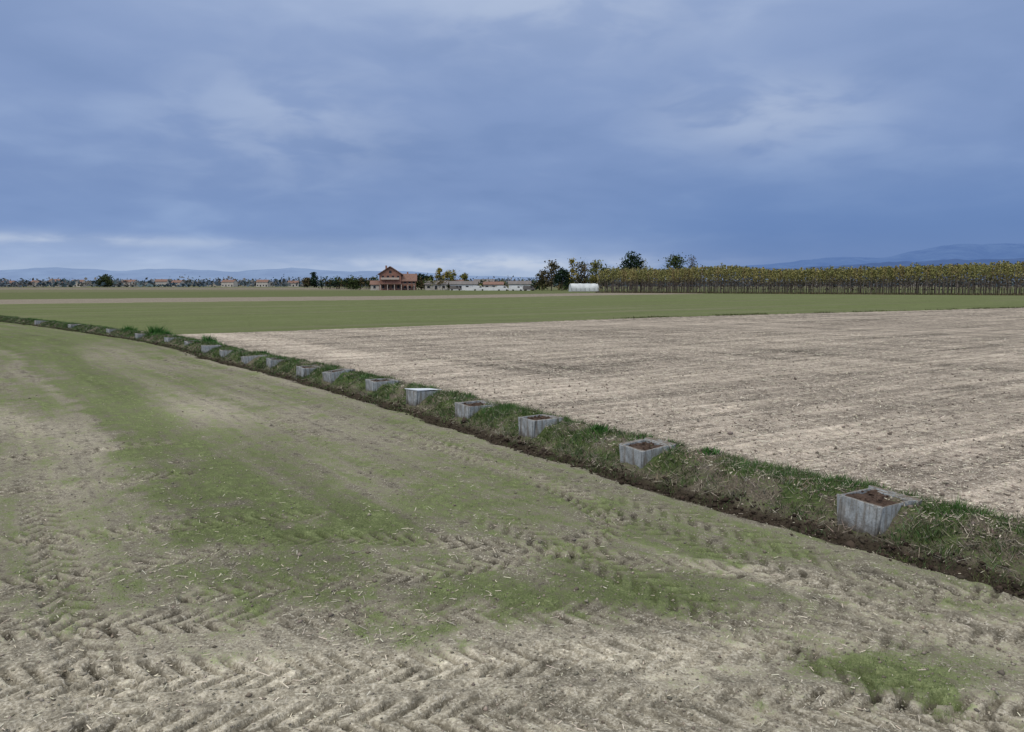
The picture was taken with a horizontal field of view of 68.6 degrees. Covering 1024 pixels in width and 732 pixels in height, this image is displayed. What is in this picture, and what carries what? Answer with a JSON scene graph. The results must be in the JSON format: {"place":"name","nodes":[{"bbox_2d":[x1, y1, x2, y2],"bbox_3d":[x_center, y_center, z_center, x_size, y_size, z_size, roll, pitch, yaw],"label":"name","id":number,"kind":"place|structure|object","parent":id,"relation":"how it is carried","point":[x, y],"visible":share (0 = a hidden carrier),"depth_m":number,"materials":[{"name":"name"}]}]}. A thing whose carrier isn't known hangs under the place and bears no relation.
{"place":"outdoors","nodes":[
{"label":"outdoors","id":0,"kind":"place"},
{"bbox_2d":[0,285,1023,731],"bbox_3d":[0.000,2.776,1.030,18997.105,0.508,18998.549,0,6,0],"label":"ground","id":1,"kind":"structure","parent":0,"point":[52,359],"depth_m":9.67,"materials":[{"name":"soil"}]},
{"bbox_2d":[34,320,44,324],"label":"concrete irrigation box","id":2,"kind":"object","parent":1,"relation":"on","point":[36,322],"visible":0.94,"depth_m":55.33,"materials":[{"name":"grey concrete"}]},
{"bbox_2d":[68,324,80,327],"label":"concrete irrigation box","id":3,"kind":"object","parent":1,"relation":"on","point":[71,325],"visible":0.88,"depth_m":50.32,"materials":[{"name":"grey concrete"}]},
{"bbox_2d":[92,274,113,286],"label":"deciduous tree","id":4,"kind":"object","parent":1,"relation":"on","point":[106,279],"visible":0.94,"depth_m":698.57,"materials":[{"name":"green plant"}]},
{"bbox_2d":[122,325,136,329],"bbox_3d":[-23.018,-2.230,45.240,0.930,0.603,1.051,-3,7,-24],"label":"weed clump","id":5,"kind":"object","parent":1,"relation":"on","point":[127,328],"visible":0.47,"depth_m":45.12,"materials":[{"name":"green plant"}]},
{"bbox_2d":[122,280,138,286],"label":"walls","id":6,"kind":"structure","parent":1,"relation":"on","point":[135,281],"depth_m":772.13,"materials":[{"name":"paint"}]},
{"bbox_2d":[135,333,147,338],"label":"concrete irrigation box","id":7,"kind":"object","parent":1,"relation":"on","point":[137,335],"visible":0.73,"depth_m":41.43,"materials":[{"name":"grey concrete"}]},
{"bbox_2d":[145,325,169,333],"bbox_3d":[-19.939,-2.005,42.229,1.760,0.837,1.680,3,7,29],"label":"weed clump","id":8,"kind":"object","parent":1,"relation":"on","point":[155,329],"visible":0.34,"depth_m":42.04,"materials":[{"name":"green plant"}]},
{"bbox_2d":[155,281,168,286],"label":"walls","id":9,"kind":"structure","parent":1,"relation":"on","point":[161,283],"depth_m":781.55,"materials":[{"name":"paint"}]},
{"bbox_2d":[155,279,168,281],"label":"roof","id":10,"kind":"structure","parent":9,"relation":"on","point":[161,280],"depth_m":782.72,"materials":[{"name":"ceramic"}]},
{"bbox_2d":[164,337,179,341],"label":"concrete irrigation box","id":11,"kind":"object","parent":1,"relation":"on","point":[166,339],"visible":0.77,"depth_m":38.09,"materials":[{"name":"grey concrete"}]},
{"bbox_2d":[184,340,200,344],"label":"concrete irrigation box","id":12,"kind":"object","parent":1,"relation":"on","point":[187,342],"visible":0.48,"depth_m":35.79,"materials":[{"name":"grey concrete"}]},
{"bbox_2d":[198,333,218,341],"bbox_3d":[-14.675,-1.289,36.374,1.124,0.690,1.620,-5,8,-37],"label":"weed clump","id":13,"kind":"object","parent":1,"relation":"on","point":[208,338],"visible":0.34,"depth_m":36.10,"materials":[{"name":"green plant"}]},
{"bbox_2d":[201,345,221,352],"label":"concrete irrigation box","id":14,"kind":"object","parent":1,"relation":"on","point":[204,348],"visible":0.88,"depth_m":32.59,"materials":[{"name":"grey concrete"}]},
{"bbox_2d":[221,280,237,286],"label":"walls","id":15,"kind":"structure","parent":1,"relation":"on","point":[234,283],"depth_m":781.94,"materials":[{"name":"paint"}]},
{"bbox_2d":[219,350,241,356],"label":"concrete irrigation box","id":16,"kind":"object","parent":1,"relation":"on","point":[224,353],"visible":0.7,"depth_m":30.27,"materials":[{"name":"grey concrete"}]},
{"bbox_2d":[241,355,265,363],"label":"concrete irrigation box","id":17,"kind":"object","parent":1,"relation":"on","point":[246,359],"visible":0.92,"depth_m":28.21,"materials":[{"name":"grey concrete"}]},
{"bbox_2d":[256,282,270,286],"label":"walls","id":18,"kind":"structure","parent":1,"relation":"on","point":[263,283],"depth_m":771.54,"materials":[{"name":"paint"}]},
{"bbox_2d":[266,358,291,367],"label":"concrete irrigation box","id":19,"kind":"object","parent":1,"relation":"on","point":[270,362],"visible":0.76,"depth_m":26.53,"materials":[{"name":"grey concrete"}]},
{"bbox_2d":[288,283,298,286],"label":"walls","id":20,"kind":"structure","parent":1,"relation":"on","point":[292,284],"depth_m":781.65,"materials":[{"name":"paint"}]},
{"bbox_2d":[301,277,311,287],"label":"deciduous tree","id":21,"kind":"object","parent":1,"relation":"on","point":[305,282],"visible":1,"depth_m":594.63,"materials":[{"name":"green plant"}]},
{"bbox_2d":[296,365,318,376],"bbox_3d":[-6.617,0.279,24.567,0.732,0.540,0.638,-4,11,-41],"label":"concrete irrigation box","id":22,"kind":"object","parent":1,"relation":"on","point":[301,370],"visible":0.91,"depth_m":24.29,"materials":[{"name":"grey concrete"}]},
{"bbox_2d":[308,272,318,287],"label":"cypress tree","id":23,"kind":"object","parent":1,"relation":"on","point":[313,280],"visible":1,"depth_m":593.31,"materials":[{"name":"green plant"}]},
{"bbox_2d":[322,368,354,382],"bbox_3d":[-5.270,0.389,22.869,0.819,0.535,0.682,-12,8,-40],"label":"concrete irrigation box","id":24,"kind":"object","parent":1,"relation":"on","point":[330,376],"visible":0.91,"depth_m":22.59,"materials":[{"name":"grey concrete"}]},
{"bbox_2d":[318,275,378,288],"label":"garden hedge","id":25,"kind":"object","parent":1,"relation":"on","point":[339,282],"visible":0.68,"depth_m":439.82,"materials":[{"name":"green plant"}]},
{"bbox_2d":[345,277,360,289],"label":"deciduous tree","id":26,"kind":"object","parent":1,"relation":"on","point":[354,283],"visible":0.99,"depth_m":368.60,"materials":[{"name":"green plant"}]},
{"bbox_2d":[365,378,399,391],"bbox_3d":[-3.585,0.635,20.759,0.777,0.541,0.666,-4,8,-34],"label":"concrete irrigation box","id":27,"kind":"object","parent":1,"relation":"on","point":[372,384],"visible":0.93,"depth_m":20.55,"materials":[{"name":"grey concrete"}]},
{"bbox_2d":[370,265,417,289],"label":"brick farmhouse","id":28,"kind":"object","parent":1,"relation":"on","point":[391,278],"visible":0.9,"depth_m":359.42,"materials":[{"name":"brick"}]},
{"bbox_2d":[373,271,414,288],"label":"windows","id":29,"kind":"structure","parent":28,"relation":"in","point":[389,271],"depth_m":359.50,"materials":[{"name":"grey glass"}]},
{"bbox_2d":[415,273,427,289],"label":"deciduous tree","id":30,"kind":"object","parent":1,"relation":"on","point":[421,276],"visible":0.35,"depth_m":380.40,"materials":[{"name":"green plant"}]},
{"bbox_2d":[405,388,445,406],"bbox_3d":[-2.178,0.849,18.790,0.845,0.564,0.622,-1,3,-39],"label":"concrete irrigation box","id":31,"kind":"object","parent":1,"relation":"on","point":[415,396],"visible":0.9,"depth_m":18.50,"materials":[{"name":"grey concrete"}]},
{"bbox_2d":[424,275,433,281],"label":"deciduous tree","id":32,"kind":"object","parent":1,"relation":"on","point":[427,277],"visible":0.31,"depth_m":376.61,"materials":[{"name":"green plant"}]},
{"bbox_2d":[424,281,448,289],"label":"farm shed","id":33,"kind":"structure","parent":1,"relation":"on","point":[442,286],"depth_m":366.51,"materials":[{"name":"paint"}]},
{"bbox_2d":[434,268,443,280],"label":"yellow poplar tree","id":34,"kind":"object","parent":1,"relation":"on","point":[439,270],"visible":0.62,"depth_m":392.02,"materials":[{"name":"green plant"}]},
{"bbox_2d":[440,269,456,280],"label":"yellow poplar tree","id":35,"kind":"object","parent":1,"relation":"on","point":[449,274],"visible":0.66,"depth_m":388.05,"materials":[{"name":"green plant"}]},
{"bbox_2d":[450,286,460,289],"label":"parked van","id":36,"kind":"object","parent":1,"relation":"on","point":[455,287],"visible":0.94,"depth_m":345.17,"materials":[{"name":"paint"}]},
{"bbox_2d":[449,281,477,289],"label":"farm shed","id":37,"kind":"structure","parent":1,"relation":"on","point":[462,285],"depth_m":354.66,"materials":[{"name":"white paint"}]},
{"bbox_2d":[458,273,469,280],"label":"yellow poplar tree","id":38,"kind":"object","parent":1,"relation":"on","point":[464,276],"visible":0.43,"depth_m":396.00,"materials":[{"name":"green plant"}]},
{"bbox_2d":[455,400,498,418],"bbox_3d":[-0.788,1.085,16.733,0.839,0.542,0.644,-3,10,-40],"label":"concrete irrigation box","id":39,"kind":"object","parent":1,"relation":"on","point":[465,409],"visible":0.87,"depth_m":16.51,"materials":[{"name":"grey concrete"}]},
{"bbox_2d":[473,286,483,290],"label":"parked van","id":40,"kind":"object","parent":1,"relation":"on","point":[478,288],"visible":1,"depth_m":337.22,"materials":[{"name":"white paint"}]},
{"bbox_2d":[465,287,496,289],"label":"white boundary wall","id":41,"kind":"structure","parent":1,"relation":"on","point":[485,288],"depth_m":343.18,"materials":[{"name":"paint"}]},
{"bbox_2d":[473,279,494,283],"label":"farm shed","id":42,"kind":"structure","parent":1,"relation":"on","point":[490,280],"depth_m":376.69,"materials":[{"name":"grey metal"}]},
{"bbox_2d":[483,282,504,286],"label":"farm shed","id":43,"kind":"structure","parent":1,"relation":"on","point":[490,284],"depth_m":347.18,"materials":[{"name":"paint"}]},
{"bbox_2d":[497,286,508,290],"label":"parked van","id":44,"kind":"object","parent":1,"relation":"on","point":[499,288],"visible":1,"depth_m":327.28,"materials":[{"name":"white paint"}]},
{"bbox_2d":[416,277,603,289],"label":"farmyard shrubs","id":45,"kind":"object","parent":1,"relation":"on","point":[420,283],"visible":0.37,"depth_m":368.67,"materials":[{"name":"green plant"}]},
{"bbox_2d":[1,382,1021,720],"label":"field grass seedlings","id":46,"kind":"object","parent":1,"relation":"on","point":[473,566],"visible":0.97,"depth_m":8.23,"materials":[{"name":"green plant"}]},
{"bbox_2d":[0,274,1022,286],"bbox_3d":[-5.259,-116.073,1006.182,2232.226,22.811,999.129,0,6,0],"label":"distant tree line","id":47,"kind":"object","parent":1,"relation":"on","point":[188,283],"visible":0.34,"depth_m":785.41,"materials":[{"name":"green plant"}]},
{"bbox_2d":[0,315,1023,595],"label":"bank grass","id":48,"kind":"structure","parent":1,"relation":"on","point":[742,461],"depth_m":12.25,"materials":[{"name":"green plant"}]},
{"bbox_2d":[0,354,1023,731],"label":"soil clods","id":49,"kind":"object","parent":1,"relation":"on","point":[660,622],"visible":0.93,"depth_m":7.25,"materials":[{"name":"brown soil"}]},
{"bbox_2d":[0,321,1023,596],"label":"bank clods","id":50,"kind":"object","parent":1,"relation":"on","point":[848,543],"visible":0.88,"depth_m":10.44,"materials":[{"name":"brown soil"}]},
{"bbox_2d":[3,317,1023,579],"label":"dry stalks","id":51,"kind":"object","parent":1,"relation":"on","point":[715,475],"visible":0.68,"depth_m":10.61,"materials":[{"name":"beige plant"}]},
{"bbox_2d":[511,286,522,290],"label":"parked van","id":52,"kind":"object","parent":1,"relation":"on","point":[513,288],"visible":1,"depth_m":325.35,"materials":[{"name":"white paint"}]},
{"bbox_2d":[508,281,530,289],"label":"farm shed","id":53,"kind":"structure","parent":1,"relation":"on","point":[519,283],"depth_m":345.05,"materials":[{"name":"white paint"}]},
{"bbox_2d":[523,286,534,290],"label":"parked van","id":54,"kind":"object","parent":1,"relation":"on","point":[526,288],"visible":1,"depth_m":328.33,"materials":[{"name":"paint"}]},
{"bbox_2d":[518,414,562,437],"bbox_3d":[0.544,1.251,14.728,0.733,0.540,0.590,-4,8,-36],"label":"concrete irrigation box","id":55,"kind":"object","parent":1,"relation":"on","point":[531,425],"visible":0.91,"depth_m":14.51,"materials":[{"name":"grey concrete"}]},
{"bbox_2d":[535,269,548,290],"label":"deciduous tree","id":56,"kind":"object","parent":1,"relation":"on","point":[541,277],"visible":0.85,"depth_m":335.08,"materials":[{"name":"green plant"}]},
{"bbox_2d":[544,259,560,290],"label":"deciduous tree","id":57,"kind":"object","parent":1,"relation":"on","point":[553,268],"visible":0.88,"depth_m":332.16,"materials":[{"name":"green plant"}]},
{"bbox_2d":[552,267,573,287],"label":"deciduous tree","id":58,"kind":"object","parent":1,"relation":"on","point":[561,275],"visible":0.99,"depth_m":329.04,"materials":[{"name":"green plant"}]},
{"bbox_2d":[568,257,577,290],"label":"yellow poplar tree","id":59,"kind":"object","parent":1,"relation":"on","point":[572,261],"visible":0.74,"depth_m":338.66,"materials":[{"name":"green plant"}]},
{"bbox_2d":[569,283,598,291],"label":"greenhouse tunnel","id":60,"kind":"structure","parent":1,"relation":"on","point":[586,287],"depth_m":296.02,"materials":[{"name":"plastic"}]},
{"bbox_2d":[574,257,594,283],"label":"deciduous tree","id":61,"kind":"object","parent":1,"relation":"on","point":[580,276],"visible":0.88,"depth_m":341.63,"materials":[{"name":"green plant"}]},
{"bbox_2d":[583,259,603,284],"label":"deciduous tree","id":62,"kind":"object","parent":1,"relation":"on","point":[595,268],"visible":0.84,"depth_m":336.31,"materials":[{"name":"green plant"}]},
{"bbox_2d":[584,422,610,435],"bbox_3d":[1.627,1.145,13.810,0.459,0.255,0.478,-4,7,-32],"label":"weed clump","id":63,"kind":"object","parent":1,"relation":"on","point":[598,428],"visible":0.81,"depth_m":13.77,"materials":[{"name":"green plant"}]},
{"bbox_2d":[598,263,613,288],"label":"deciduous tree","id":64,"kind":"object","parent":1,"relation":"on","point":[604,268],"visible":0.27,"depth_m":344.51,"materials":[{"name":"green plant"}]},
{"bbox_2d":[619,251,649,284],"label":"pine tree","id":65,"kind":"object","parent":1,"relation":"on","point":[634,260],"visible":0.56,"depth_m":356.90,"materials":[{"name":"green plant"}]},
{"bbox_2d":[619,437,675,468],"bbox_3d":[2.225,1.545,12.416,0.742,0.537,0.650,-8,11,-34],"label":"concrete irrigation box","id":66,"kind":"object","parent":1,"relation":"on","point":[641,453],"visible":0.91,"depth_m":12.26,"materials":[{"name":"grey concrete"}]},
{"bbox_2d":[658,252,688,285],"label":"deciduous tree","id":67,"kind":"object","parent":1,"relation":"on","point":[674,262],"visible":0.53,"depth_m":356.66,"materials":[{"name":"green plant"}]},
{"bbox_2d":[688,256,697,289],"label":"deciduous tree","id":68,"kind":"object","parent":1,"relation":"on","point":[692,261],"visible":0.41,"depth_m":361.70,"materials":[{"name":"green plant"}]},
{"bbox_2d":[696,446,724,456],"bbox_3d":[3.181,1.381,11.981,0.428,0.235,0.460,-6,9,-43],"label":"weed clump","id":69,"kind":"object","parent":1,"relation":"on","point":[707,450],"visible":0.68,"depth_m":11.96,"materials":[{"name":"green plant"}]},
{"bbox_2d":[595,291,1023,294],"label":"plantation undergrowth","id":70,"kind":"object","parent":1,"relation":"on","point":[875,293],"visible":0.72,"depth_m":220.90,"materials":[{"name":"green plant"}]},
{"bbox_2d":[596,260,1023,294],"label":"poplar nursery plantation","id":71,"kind":"object","parent":1,"relation":"on","point":[916,273],"visible":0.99,"depth_m":225.41,"materials":[{"name":"green plant"}]},
{"bbox_2d":[837,485,921,536],"bbox_3d":[4.546,1.877,9.367,0.837,0.537,0.676,-3,9,-32],"label":"concrete irrigation box","id":72,"kind":"object","parent":1,"relation":"on","point":[871,510],"visible":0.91,"depth_m":9.19,"materials":[{"name":"grey concrete"}]},
{"bbox_2d":[0,267,1023,283],"bbox_3d":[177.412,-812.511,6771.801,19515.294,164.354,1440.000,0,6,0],"label":"distant hills","id":73,"kind":"structure","parent":0,"point":[29,274],"depth_m":6556.27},
{"bbox_2d":[0,0,1023,278],"label":"sky","id":74,"kind":"structure","parent":0,"point":[509,138],"materials":[{"name":"blue"}]},
{"bbox_2d":[563,306,1022,320],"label":"ditch grass","id":75,"kind":"structure","parent":0,"point":[633,317],"depth_m":75.29,"materials":[{"name":"green plant"}]},
{"bbox_2d":[702,243,1023,277],"bbox_3d":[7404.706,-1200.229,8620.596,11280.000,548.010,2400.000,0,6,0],"label":"distant mountains","id":76,"kind":"structure","parent":0,"point":[982,251],"depth_m":8493.15,"materials":[{"name":"blue"}]},
{"bbox_2d":[720,258,1023,278],"bbox_3d":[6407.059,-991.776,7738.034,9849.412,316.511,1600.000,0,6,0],"label":"foothills","id":77,"kind":"structure","parent":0,"point":[938,262],"depth_m":7737.09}
]}

